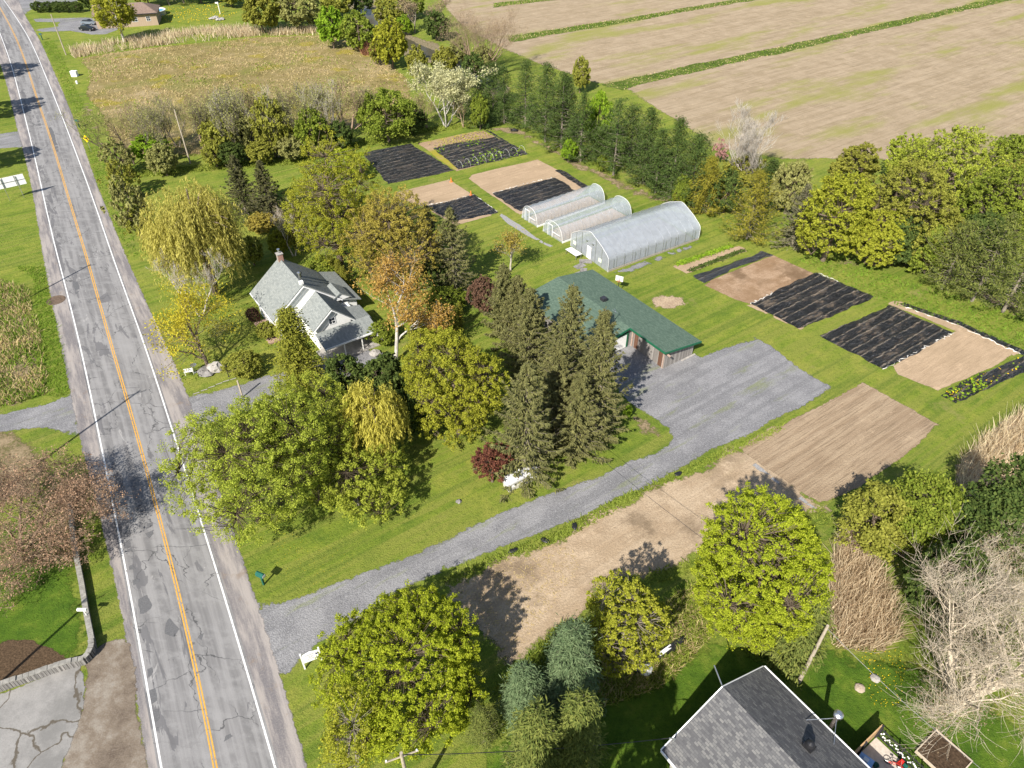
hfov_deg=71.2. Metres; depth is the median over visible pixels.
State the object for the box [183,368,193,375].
lawn sign
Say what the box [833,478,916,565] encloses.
leafy tree
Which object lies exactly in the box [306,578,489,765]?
maple tree
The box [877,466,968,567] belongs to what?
leafy tree
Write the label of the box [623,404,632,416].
shrub
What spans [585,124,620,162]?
pine tree
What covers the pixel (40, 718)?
parking lot
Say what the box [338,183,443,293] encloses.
leafy tree
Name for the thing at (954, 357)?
seed bed
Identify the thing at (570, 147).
leafy tree
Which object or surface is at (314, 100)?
bare tree
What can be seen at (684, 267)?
vegetable bed
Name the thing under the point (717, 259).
vegetable row
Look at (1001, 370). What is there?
garden tarp
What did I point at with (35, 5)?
hedge bush
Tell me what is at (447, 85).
tree
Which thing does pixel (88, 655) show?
retaining wall
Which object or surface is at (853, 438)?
tilled soil
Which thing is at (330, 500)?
tree
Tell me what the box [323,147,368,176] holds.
shrub
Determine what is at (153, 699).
road patch
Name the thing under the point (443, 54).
leafy tree
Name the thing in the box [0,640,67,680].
mulch bed
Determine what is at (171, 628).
road patch
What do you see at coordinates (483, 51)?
leafy tree
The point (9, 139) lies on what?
side driveway
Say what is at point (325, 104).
bare tree
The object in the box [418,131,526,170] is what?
weedy bed
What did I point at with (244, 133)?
hedgerow bush
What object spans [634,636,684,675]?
tarp roll
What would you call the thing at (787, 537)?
maple tree
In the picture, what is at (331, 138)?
hedgerow bush
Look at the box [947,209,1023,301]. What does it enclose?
shrub
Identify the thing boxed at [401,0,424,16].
leafy tree
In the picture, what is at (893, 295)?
rough grass
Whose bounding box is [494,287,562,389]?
spruce tree
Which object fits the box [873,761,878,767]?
bucket
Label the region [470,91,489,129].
leafy tree
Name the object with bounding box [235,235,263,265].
shrub
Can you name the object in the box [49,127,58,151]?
road patch
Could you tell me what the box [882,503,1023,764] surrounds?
bare poplar
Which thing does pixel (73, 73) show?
utility cabinet
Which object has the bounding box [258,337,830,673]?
gravel driveway
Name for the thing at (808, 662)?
utility pole
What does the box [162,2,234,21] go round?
yellow flowers
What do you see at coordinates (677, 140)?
pine tree
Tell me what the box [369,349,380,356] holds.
boulder
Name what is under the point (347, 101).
bare tree
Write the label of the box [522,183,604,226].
hoop house
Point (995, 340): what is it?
garden tarp
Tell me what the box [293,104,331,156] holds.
hedgerow bush
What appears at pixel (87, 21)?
parked car
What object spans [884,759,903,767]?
bicycle
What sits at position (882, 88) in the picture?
cultivated field
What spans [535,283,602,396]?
spruce tree
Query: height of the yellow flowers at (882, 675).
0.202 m
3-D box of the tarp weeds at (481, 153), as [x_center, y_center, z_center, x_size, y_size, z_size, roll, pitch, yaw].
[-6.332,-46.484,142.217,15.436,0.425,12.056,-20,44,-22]
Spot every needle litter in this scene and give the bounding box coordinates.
[492,127,667,202]
[840,257,1020,314]
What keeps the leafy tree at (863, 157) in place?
on the ground at (308, 548)
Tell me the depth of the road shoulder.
79.72 m
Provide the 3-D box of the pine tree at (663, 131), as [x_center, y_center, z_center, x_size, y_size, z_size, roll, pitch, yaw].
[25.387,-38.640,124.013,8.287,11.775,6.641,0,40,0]
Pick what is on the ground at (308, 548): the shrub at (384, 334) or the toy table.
the shrub at (384, 334)
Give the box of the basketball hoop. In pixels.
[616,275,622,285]
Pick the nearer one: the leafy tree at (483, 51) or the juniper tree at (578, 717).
the juniper tree at (578, 717)
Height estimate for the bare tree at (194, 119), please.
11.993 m
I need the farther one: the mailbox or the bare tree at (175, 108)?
the bare tree at (175, 108)
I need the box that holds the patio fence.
[877,729,923,767]
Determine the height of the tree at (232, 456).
14.622 m
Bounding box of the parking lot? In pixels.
[0,666,84,767]
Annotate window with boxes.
[328,317,335,324]
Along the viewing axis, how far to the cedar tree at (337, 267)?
102.24 m
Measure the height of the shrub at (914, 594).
10.851 m
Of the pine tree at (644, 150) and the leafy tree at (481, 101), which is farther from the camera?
the leafy tree at (481, 101)
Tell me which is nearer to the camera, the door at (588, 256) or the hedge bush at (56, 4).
the door at (588, 256)
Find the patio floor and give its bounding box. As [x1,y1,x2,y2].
[858,738,900,767]
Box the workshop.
[526,269,701,367]
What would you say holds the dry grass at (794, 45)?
on the field ditch at (620, 84)
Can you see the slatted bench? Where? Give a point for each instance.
(573, 251)
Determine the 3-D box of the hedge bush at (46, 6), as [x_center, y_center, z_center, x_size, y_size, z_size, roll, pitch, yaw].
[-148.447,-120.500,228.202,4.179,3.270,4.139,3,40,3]
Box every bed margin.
[747,304,802,328]
[889,301,1018,355]
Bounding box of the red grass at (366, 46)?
[357,37,375,55]
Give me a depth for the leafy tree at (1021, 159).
113.47 m
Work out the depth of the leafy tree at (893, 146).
127.85 m
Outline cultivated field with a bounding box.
[444,0,1023,172]
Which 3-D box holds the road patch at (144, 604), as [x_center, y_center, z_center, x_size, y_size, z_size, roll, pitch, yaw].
[-32.665,19.661,63.651,1.168,0.001,2.092,-19,44,-21]
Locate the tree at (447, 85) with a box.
[404,58,498,127]
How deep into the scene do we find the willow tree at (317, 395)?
70.22 m
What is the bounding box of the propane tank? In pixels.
[503,466,536,491]
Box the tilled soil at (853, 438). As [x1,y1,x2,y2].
[739,382,938,501]
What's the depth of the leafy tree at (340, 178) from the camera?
112.26 m
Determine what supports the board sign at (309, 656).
on the ground at (308, 548)
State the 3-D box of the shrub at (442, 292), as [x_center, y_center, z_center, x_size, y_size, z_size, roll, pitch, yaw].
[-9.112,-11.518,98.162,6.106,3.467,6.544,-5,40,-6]
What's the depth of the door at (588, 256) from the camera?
109.30 m
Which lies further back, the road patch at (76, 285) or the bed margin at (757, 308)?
the road patch at (76, 285)
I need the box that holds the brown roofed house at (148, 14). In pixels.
[92,2,160,28]
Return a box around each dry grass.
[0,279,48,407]
[445,538,578,664]
[496,0,544,6]
[509,0,750,41]
[610,1,990,88]
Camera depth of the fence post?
84.23 m
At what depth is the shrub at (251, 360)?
86.55 m
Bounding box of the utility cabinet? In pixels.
[69,70,78,76]
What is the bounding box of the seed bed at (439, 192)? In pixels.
[395,179,491,223]
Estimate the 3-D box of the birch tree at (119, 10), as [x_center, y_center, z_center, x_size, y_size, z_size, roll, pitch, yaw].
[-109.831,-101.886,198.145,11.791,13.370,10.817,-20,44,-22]
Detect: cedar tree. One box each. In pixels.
[262,303,326,395]
[328,255,334,271]
[334,258,341,276]
[339,266,349,285]
[444,303,454,337]
[451,305,459,333]
[456,302,465,330]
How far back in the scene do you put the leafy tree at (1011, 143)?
123.92 m
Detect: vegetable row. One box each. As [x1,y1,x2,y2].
[674,242,733,265]
[687,249,747,271]
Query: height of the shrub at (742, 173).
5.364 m
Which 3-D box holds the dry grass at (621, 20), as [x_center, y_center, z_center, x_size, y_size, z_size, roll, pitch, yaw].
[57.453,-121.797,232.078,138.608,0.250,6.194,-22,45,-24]
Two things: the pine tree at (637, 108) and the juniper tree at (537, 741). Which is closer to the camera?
the juniper tree at (537, 741)
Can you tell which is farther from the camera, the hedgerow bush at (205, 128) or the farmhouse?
the hedgerow bush at (205, 128)
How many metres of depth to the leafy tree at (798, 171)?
117.25 m
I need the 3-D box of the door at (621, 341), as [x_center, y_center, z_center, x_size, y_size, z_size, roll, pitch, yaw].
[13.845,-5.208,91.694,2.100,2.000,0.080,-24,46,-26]
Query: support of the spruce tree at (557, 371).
on the ground at (308, 548)
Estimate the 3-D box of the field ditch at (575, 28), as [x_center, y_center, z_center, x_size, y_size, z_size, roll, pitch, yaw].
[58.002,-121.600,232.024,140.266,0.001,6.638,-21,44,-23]
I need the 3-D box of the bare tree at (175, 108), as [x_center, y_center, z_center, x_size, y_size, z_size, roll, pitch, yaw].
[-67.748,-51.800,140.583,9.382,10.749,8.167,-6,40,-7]
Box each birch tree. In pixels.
[89,0,137,41]
[146,249,230,315]
[268,198,308,255]
[350,245,460,359]
[490,226,530,269]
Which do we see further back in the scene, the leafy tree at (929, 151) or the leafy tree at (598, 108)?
the leafy tree at (598, 108)
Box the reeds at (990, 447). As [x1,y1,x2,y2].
[952,401,1023,521]
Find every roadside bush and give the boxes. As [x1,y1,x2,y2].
[96,137,135,173]
[97,159,140,196]
[100,174,152,238]
[121,205,147,236]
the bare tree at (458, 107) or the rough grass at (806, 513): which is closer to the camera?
the rough grass at (806, 513)
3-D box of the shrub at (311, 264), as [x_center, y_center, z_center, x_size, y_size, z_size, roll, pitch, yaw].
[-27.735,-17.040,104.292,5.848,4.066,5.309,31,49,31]
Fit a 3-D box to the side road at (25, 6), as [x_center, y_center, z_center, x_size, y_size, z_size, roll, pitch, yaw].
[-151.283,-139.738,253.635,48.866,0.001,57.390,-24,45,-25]
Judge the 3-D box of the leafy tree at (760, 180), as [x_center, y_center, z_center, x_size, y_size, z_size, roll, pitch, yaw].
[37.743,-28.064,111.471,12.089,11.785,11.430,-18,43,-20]
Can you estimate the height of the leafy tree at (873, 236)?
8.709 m
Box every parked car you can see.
[78,24,95,30]
[80,18,95,24]
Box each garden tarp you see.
[364,143,452,183]
[427,194,497,220]
[433,137,526,168]
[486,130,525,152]
[493,177,574,210]
[555,170,587,187]
[694,251,772,282]
[750,272,873,327]
[820,305,952,368]
[901,303,1023,354]
[941,356,1023,402]
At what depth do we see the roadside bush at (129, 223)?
111.77 m
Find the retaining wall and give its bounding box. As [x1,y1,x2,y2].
[0,503,96,691]
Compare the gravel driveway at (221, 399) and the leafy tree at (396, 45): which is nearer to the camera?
the gravel driveway at (221, 399)
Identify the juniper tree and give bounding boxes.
[492,691,572,767]
[552,685,616,767]
[754,581,839,691]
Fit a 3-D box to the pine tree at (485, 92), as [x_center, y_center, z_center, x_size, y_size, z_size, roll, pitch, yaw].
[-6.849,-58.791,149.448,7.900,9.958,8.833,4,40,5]
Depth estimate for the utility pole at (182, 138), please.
134.76 m
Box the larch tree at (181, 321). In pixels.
[142,270,243,380]
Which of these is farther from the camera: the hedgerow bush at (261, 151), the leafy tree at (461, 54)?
the leafy tree at (461, 54)
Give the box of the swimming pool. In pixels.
[159,7,165,15]
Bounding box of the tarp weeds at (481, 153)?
[435,139,527,165]
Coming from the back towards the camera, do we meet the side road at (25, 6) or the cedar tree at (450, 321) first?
the side road at (25, 6)
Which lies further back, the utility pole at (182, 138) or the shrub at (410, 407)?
the utility pole at (182, 138)
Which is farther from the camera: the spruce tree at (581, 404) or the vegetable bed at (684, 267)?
the vegetable bed at (684, 267)
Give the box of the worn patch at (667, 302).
[652,295,684,307]
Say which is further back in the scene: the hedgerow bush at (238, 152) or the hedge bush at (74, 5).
the hedge bush at (74, 5)
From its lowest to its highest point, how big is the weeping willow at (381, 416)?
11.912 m
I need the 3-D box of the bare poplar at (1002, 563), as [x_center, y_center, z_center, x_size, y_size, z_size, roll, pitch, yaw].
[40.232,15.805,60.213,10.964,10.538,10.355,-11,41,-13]
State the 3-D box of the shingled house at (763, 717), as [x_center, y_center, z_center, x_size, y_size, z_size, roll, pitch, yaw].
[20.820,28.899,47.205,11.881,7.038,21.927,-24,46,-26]
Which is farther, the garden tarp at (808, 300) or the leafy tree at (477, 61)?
the leafy tree at (477, 61)
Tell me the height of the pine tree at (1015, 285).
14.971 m
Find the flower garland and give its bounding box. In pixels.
[880,733,916,767]
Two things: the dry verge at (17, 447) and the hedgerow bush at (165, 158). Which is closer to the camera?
the dry verge at (17, 447)
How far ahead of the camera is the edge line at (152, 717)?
72.01 m
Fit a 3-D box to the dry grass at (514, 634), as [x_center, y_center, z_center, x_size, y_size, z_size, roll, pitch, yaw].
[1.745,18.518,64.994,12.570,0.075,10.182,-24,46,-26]
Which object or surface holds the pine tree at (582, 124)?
on the ground at (308, 548)
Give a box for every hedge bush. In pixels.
[30,1,44,11]
[40,1,50,11]
[50,0,63,11]
[59,0,71,11]
[68,1,83,11]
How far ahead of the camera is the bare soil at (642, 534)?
67.92 m
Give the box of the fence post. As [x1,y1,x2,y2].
[237,380,242,395]
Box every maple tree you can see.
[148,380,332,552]
[279,125,384,269]
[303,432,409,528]
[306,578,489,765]
[398,325,509,451]
[582,568,675,678]
[689,480,838,654]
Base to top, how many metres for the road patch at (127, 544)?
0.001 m
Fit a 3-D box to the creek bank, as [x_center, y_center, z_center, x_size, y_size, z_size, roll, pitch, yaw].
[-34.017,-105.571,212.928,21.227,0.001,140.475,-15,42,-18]
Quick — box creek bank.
[348,0,509,94]
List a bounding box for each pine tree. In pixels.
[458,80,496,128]
[458,701,505,755]
[477,61,508,108]
[490,64,523,125]
[492,657,551,739]
[502,59,544,129]
[522,61,568,141]
[537,613,607,720]
[539,71,585,150]
[553,75,580,135]
[556,91,603,162]
[582,97,639,174]
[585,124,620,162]
[611,103,651,164]
[622,106,669,187]
[635,128,679,192]
[647,115,696,201]
[654,129,725,213]
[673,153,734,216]
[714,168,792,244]
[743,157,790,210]
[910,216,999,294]
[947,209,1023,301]
[971,226,1023,312]
[992,261,1023,318]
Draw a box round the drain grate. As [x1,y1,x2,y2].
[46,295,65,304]
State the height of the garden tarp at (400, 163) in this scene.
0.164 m
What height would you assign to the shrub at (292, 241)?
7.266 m
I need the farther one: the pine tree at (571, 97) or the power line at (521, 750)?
the pine tree at (571, 97)
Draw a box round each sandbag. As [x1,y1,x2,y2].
[508,547,517,552]
[541,537,549,542]
[572,522,576,529]
[674,471,681,475]
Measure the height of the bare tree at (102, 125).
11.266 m
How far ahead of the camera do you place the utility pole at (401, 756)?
46.02 m
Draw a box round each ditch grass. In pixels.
[493,0,546,6]
[510,0,748,41]
[603,0,1008,88]
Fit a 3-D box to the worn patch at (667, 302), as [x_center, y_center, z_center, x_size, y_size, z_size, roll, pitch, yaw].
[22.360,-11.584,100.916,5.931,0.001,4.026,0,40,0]
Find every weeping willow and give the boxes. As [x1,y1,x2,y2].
[136,176,257,314]
[336,376,412,472]
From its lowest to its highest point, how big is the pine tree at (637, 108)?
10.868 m
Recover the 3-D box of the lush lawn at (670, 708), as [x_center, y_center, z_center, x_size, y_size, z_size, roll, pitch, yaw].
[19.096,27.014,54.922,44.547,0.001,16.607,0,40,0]
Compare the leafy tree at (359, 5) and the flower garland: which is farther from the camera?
the leafy tree at (359, 5)
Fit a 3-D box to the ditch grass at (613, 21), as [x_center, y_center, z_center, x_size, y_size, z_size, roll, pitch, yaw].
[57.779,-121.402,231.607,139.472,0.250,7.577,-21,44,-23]
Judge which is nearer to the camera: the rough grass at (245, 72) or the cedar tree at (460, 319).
the cedar tree at (460, 319)
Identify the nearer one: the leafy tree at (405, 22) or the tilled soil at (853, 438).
the tilled soil at (853, 438)
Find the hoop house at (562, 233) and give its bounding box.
[543,196,630,242]
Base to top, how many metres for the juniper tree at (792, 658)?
10.341 m
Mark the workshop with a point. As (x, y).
(660, 340)
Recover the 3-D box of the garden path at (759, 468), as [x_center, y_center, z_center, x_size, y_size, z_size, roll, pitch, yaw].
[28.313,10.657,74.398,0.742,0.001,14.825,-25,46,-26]
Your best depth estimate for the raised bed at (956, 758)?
53.64 m
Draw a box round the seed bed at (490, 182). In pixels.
[469,160,587,213]
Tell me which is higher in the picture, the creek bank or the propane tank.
the creek bank
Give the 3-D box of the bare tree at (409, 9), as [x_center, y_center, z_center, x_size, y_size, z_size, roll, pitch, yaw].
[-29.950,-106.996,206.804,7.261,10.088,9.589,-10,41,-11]
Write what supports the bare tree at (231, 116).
on the ground at (308, 548)
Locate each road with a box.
[0,0,278,767]
[19,0,76,13]
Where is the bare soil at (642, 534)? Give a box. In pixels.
[447,446,832,664]
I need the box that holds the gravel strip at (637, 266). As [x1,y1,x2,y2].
[618,245,691,271]
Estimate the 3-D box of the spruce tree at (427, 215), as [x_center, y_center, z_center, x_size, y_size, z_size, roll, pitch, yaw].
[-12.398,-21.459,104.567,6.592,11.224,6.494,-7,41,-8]
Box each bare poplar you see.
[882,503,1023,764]
[935,516,1023,606]
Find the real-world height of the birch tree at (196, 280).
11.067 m
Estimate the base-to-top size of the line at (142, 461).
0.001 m
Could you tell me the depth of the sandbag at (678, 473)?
75.56 m
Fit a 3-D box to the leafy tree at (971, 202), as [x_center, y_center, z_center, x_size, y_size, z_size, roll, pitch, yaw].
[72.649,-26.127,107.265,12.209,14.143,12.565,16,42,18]
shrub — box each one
[128,131,173,160]
[220,348,263,379]
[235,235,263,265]
[243,211,277,233]
[244,307,260,321]
[254,320,276,339]
[266,230,288,253]
[276,210,307,250]
[304,254,343,271]
[322,352,368,404]
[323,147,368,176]
[352,243,389,277]
[361,350,409,394]
[364,319,394,345]
[396,389,427,440]
[406,314,430,337]
[420,255,448,285]
[424,284,466,313]
[465,274,496,312]
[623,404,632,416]
[706,167,744,212]
[712,138,729,162]
[721,154,768,185]
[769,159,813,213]
[876,213,927,264]
[900,537,995,626]
[902,665,999,752]
[906,221,965,274]
[956,207,1008,271]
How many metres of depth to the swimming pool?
226.37 m
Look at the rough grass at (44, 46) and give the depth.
159.36 m
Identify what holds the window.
in the farmhouse
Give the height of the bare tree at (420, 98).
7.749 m
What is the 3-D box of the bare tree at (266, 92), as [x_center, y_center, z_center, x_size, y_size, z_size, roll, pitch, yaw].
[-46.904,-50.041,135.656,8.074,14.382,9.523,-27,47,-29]
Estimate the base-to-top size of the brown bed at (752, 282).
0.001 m
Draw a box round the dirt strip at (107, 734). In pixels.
[61,639,147,767]
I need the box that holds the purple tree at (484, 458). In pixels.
[470,442,513,482]
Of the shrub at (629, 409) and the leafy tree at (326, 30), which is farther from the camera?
the leafy tree at (326, 30)
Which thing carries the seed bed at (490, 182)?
on the ground at (308, 548)
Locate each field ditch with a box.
[495,0,549,6]
[509,0,752,41]
[602,0,1009,89]
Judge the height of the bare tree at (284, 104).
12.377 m
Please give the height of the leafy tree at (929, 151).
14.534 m
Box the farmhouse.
[250,248,382,361]
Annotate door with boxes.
[586,245,590,259]
[614,335,626,350]
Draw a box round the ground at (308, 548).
[0,0,1023,767]
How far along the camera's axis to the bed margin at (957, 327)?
96.35 m
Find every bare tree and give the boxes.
[0,442,140,617]
[49,100,140,164]
[114,97,160,138]
[121,96,179,145]
[125,100,171,144]
[145,92,188,146]
[177,87,222,132]
[182,94,202,147]
[183,90,226,133]
[199,85,241,135]
[200,83,259,158]
[214,80,247,112]
[230,81,269,114]
[239,80,281,157]
[269,82,298,113]
[269,89,313,127]
[289,78,328,130]
[293,77,345,145]
[293,78,334,118]
[326,69,381,142]
[351,80,379,132]
[395,0,420,32]
[411,91,438,128]
[423,0,451,19]
[437,2,529,74]
[445,91,468,126]
[712,97,788,181]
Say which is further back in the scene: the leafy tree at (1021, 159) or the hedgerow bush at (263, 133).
the hedgerow bush at (263, 133)
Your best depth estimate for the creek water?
200.78 m
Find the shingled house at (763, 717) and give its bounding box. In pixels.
[660,665,869,767]
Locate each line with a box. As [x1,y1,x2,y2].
[0,9,213,767]
[0,34,161,767]
[2,11,217,767]
[5,2,275,767]
[403,738,668,755]
[544,410,824,626]
[828,629,979,767]
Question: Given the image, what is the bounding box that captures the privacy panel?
[854,724,884,754]
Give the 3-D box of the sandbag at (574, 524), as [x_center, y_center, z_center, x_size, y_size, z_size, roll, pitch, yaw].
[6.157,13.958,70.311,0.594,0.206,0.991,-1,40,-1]
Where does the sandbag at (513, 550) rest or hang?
on the ground at (308, 548)
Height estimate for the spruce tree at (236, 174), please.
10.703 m
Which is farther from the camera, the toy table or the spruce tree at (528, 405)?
the spruce tree at (528, 405)
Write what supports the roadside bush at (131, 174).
on the ground at (308, 548)
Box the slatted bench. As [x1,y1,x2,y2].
[565,247,581,259]
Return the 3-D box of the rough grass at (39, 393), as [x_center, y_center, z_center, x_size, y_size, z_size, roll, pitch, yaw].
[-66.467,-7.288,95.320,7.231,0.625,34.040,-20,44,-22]
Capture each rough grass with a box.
[0,279,46,406]
[18,265,69,396]
[42,41,138,256]
[81,36,410,156]
[127,122,475,177]
[436,423,784,583]
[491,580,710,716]
[593,505,841,595]
[800,250,1023,348]
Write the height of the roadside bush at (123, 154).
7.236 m
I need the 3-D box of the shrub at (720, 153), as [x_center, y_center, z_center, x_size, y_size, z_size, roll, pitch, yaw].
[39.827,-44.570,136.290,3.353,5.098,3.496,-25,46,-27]
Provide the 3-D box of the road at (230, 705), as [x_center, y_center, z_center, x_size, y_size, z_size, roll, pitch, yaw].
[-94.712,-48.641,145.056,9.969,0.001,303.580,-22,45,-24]
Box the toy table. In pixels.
[859,752,874,767]
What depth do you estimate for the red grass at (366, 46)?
193.32 m
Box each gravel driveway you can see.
[188,350,382,426]
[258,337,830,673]
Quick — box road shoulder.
[0,0,306,767]
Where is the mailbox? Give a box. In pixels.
[255,571,265,584]
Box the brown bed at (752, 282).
[705,255,812,303]
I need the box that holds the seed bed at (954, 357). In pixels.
[894,331,1010,389]
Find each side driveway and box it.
[0,131,21,147]
[0,395,77,434]
[34,17,116,34]
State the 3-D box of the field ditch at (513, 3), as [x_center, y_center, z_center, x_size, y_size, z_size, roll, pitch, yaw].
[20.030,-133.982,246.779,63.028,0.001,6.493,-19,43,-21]
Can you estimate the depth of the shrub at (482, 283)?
95.44 m
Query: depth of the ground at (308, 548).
91.47 m
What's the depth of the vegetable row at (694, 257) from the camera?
110.53 m
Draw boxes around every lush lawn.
[0,515,86,657]
[483,643,1023,767]
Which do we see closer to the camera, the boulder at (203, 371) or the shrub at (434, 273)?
the boulder at (203, 371)
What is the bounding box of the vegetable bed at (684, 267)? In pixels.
[673,246,746,272]
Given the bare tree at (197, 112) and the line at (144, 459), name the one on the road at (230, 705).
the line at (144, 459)
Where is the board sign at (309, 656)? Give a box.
[299,647,321,669]
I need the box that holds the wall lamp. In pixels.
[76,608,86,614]
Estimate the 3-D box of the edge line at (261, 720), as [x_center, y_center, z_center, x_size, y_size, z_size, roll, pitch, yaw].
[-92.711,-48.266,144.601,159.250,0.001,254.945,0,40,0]
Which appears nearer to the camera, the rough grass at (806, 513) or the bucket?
the bucket
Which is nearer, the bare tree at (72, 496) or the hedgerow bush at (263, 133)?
the bare tree at (72, 496)
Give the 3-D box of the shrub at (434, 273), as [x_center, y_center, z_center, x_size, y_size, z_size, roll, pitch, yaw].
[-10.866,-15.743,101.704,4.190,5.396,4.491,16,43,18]
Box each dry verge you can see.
[0,284,39,405]
[0,432,42,498]
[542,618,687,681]
[633,417,659,436]
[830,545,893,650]
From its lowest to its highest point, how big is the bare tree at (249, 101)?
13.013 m
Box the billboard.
[0,174,26,200]
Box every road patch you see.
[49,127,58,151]
[72,281,79,293]
[123,530,139,584]
[138,595,151,613]
[143,639,159,721]
[145,522,153,537]
[165,618,178,636]
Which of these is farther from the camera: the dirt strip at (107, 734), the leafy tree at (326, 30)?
the leafy tree at (326, 30)
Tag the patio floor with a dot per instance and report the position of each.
(877, 750)
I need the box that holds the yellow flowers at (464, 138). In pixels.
[428,131,489,145]
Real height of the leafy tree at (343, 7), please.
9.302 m
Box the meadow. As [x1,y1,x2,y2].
[81,35,410,157]
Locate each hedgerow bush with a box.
[143,143,178,175]
[197,113,240,153]
[200,139,222,166]
[217,141,245,163]
[226,105,262,148]
[244,140,275,162]
[246,93,292,157]
[271,114,293,149]
[272,132,304,159]
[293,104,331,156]
[305,132,337,154]
[326,120,354,148]
[394,108,427,133]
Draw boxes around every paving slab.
[573,263,585,268]
[579,259,591,262]
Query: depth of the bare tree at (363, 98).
144.33 m
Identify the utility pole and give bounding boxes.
[50,14,66,54]
[174,109,190,163]
[385,749,418,767]
[798,624,828,683]
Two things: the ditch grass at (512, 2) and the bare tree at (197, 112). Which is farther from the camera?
the ditch grass at (512, 2)
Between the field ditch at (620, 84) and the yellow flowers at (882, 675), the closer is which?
the yellow flowers at (882, 675)
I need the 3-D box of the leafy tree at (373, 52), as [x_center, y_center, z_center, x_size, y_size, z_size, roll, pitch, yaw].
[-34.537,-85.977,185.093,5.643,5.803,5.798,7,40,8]
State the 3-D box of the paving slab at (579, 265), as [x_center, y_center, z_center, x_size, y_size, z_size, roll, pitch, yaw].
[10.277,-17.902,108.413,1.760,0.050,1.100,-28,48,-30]
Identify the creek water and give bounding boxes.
[360,5,501,92]
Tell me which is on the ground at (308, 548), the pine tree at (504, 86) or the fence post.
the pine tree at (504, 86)
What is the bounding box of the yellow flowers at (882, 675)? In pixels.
[858,649,904,706]
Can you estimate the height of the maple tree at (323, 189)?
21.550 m
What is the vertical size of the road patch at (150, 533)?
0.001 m
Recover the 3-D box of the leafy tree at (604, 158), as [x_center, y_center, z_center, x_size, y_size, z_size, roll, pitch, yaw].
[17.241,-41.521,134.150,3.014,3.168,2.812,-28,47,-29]
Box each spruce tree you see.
[218,153,264,222]
[248,159,288,219]
[409,205,445,274]
[425,206,480,303]
[471,360,569,502]
[480,262,514,345]
[490,274,541,352]
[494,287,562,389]
[530,340,590,454]
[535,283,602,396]
[539,372,612,468]
[555,307,633,450]
[763,182,824,251]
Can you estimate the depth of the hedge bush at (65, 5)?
227.22 m
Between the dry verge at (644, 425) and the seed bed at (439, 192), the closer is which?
the dry verge at (644, 425)
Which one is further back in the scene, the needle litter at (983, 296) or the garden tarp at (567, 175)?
the garden tarp at (567, 175)
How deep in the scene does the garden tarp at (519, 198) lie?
127.48 m
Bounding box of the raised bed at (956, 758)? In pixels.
[915,729,972,767]
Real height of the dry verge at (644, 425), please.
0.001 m
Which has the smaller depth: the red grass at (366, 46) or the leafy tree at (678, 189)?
the leafy tree at (678, 189)
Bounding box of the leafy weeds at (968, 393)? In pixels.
[943,363,1020,400]
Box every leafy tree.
[77,0,97,8]
[219,0,243,6]
[241,0,282,31]
[272,0,320,27]
[307,158,347,214]
[314,5,345,48]
[317,673,386,767]
[319,0,352,13]
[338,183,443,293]
[339,9,374,48]
[350,0,373,12]
[354,87,417,144]
[368,41,387,63]
[371,0,405,24]
[372,14,407,68]
[396,14,413,33]
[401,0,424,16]
[404,44,428,82]
[423,10,450,40]
[430,45,457,71]
[448,36,467,65]
[459,51,487,84]
[470,45,497,70]
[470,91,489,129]
[560,137,578,162]
[572,55,590,92]
[581,89,614,140]
[596,155,611,171]
[671,173,693,203]
[794,169,876,261]
[826,141,881,215]
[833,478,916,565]
[851,209,908,266]
[863,154,959,250]
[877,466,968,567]
[881,124,1011,216]
[883,131,933,178]
[906,208,977,265]
[943,452,1023,583]
[955,161,1023,252]
[982,133,1023,169]
[998,157,1023,205]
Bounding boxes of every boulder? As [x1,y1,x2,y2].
[196,366,213,376]
[206,361,222,372]
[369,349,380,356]
[855,683,864,692]
[870,674,879,682]
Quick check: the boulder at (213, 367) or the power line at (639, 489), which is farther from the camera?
the boulder at (213, 367)
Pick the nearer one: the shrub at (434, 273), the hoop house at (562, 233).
the shrub at (434, 273)
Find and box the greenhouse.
[570,201,700,271]
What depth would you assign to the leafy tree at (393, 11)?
212.13 m
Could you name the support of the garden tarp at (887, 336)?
on the ground at (308, 548)
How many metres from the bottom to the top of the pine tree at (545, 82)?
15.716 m
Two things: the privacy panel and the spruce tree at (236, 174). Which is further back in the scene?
the spruce tree at (236, 174)
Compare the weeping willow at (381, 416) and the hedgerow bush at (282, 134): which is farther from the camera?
the hedgerow bush at (282, 134)
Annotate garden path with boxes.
[500,214,551,246]
[753,463,816,508]
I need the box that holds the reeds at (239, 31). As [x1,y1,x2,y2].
[68,22,318,57]
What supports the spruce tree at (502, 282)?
on the ground at (308, 548)
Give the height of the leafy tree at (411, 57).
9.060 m
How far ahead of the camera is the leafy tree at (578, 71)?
165.29 m
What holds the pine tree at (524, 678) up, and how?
on the lush lawn at (670, 708)
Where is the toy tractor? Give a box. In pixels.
[896,759,908,767]

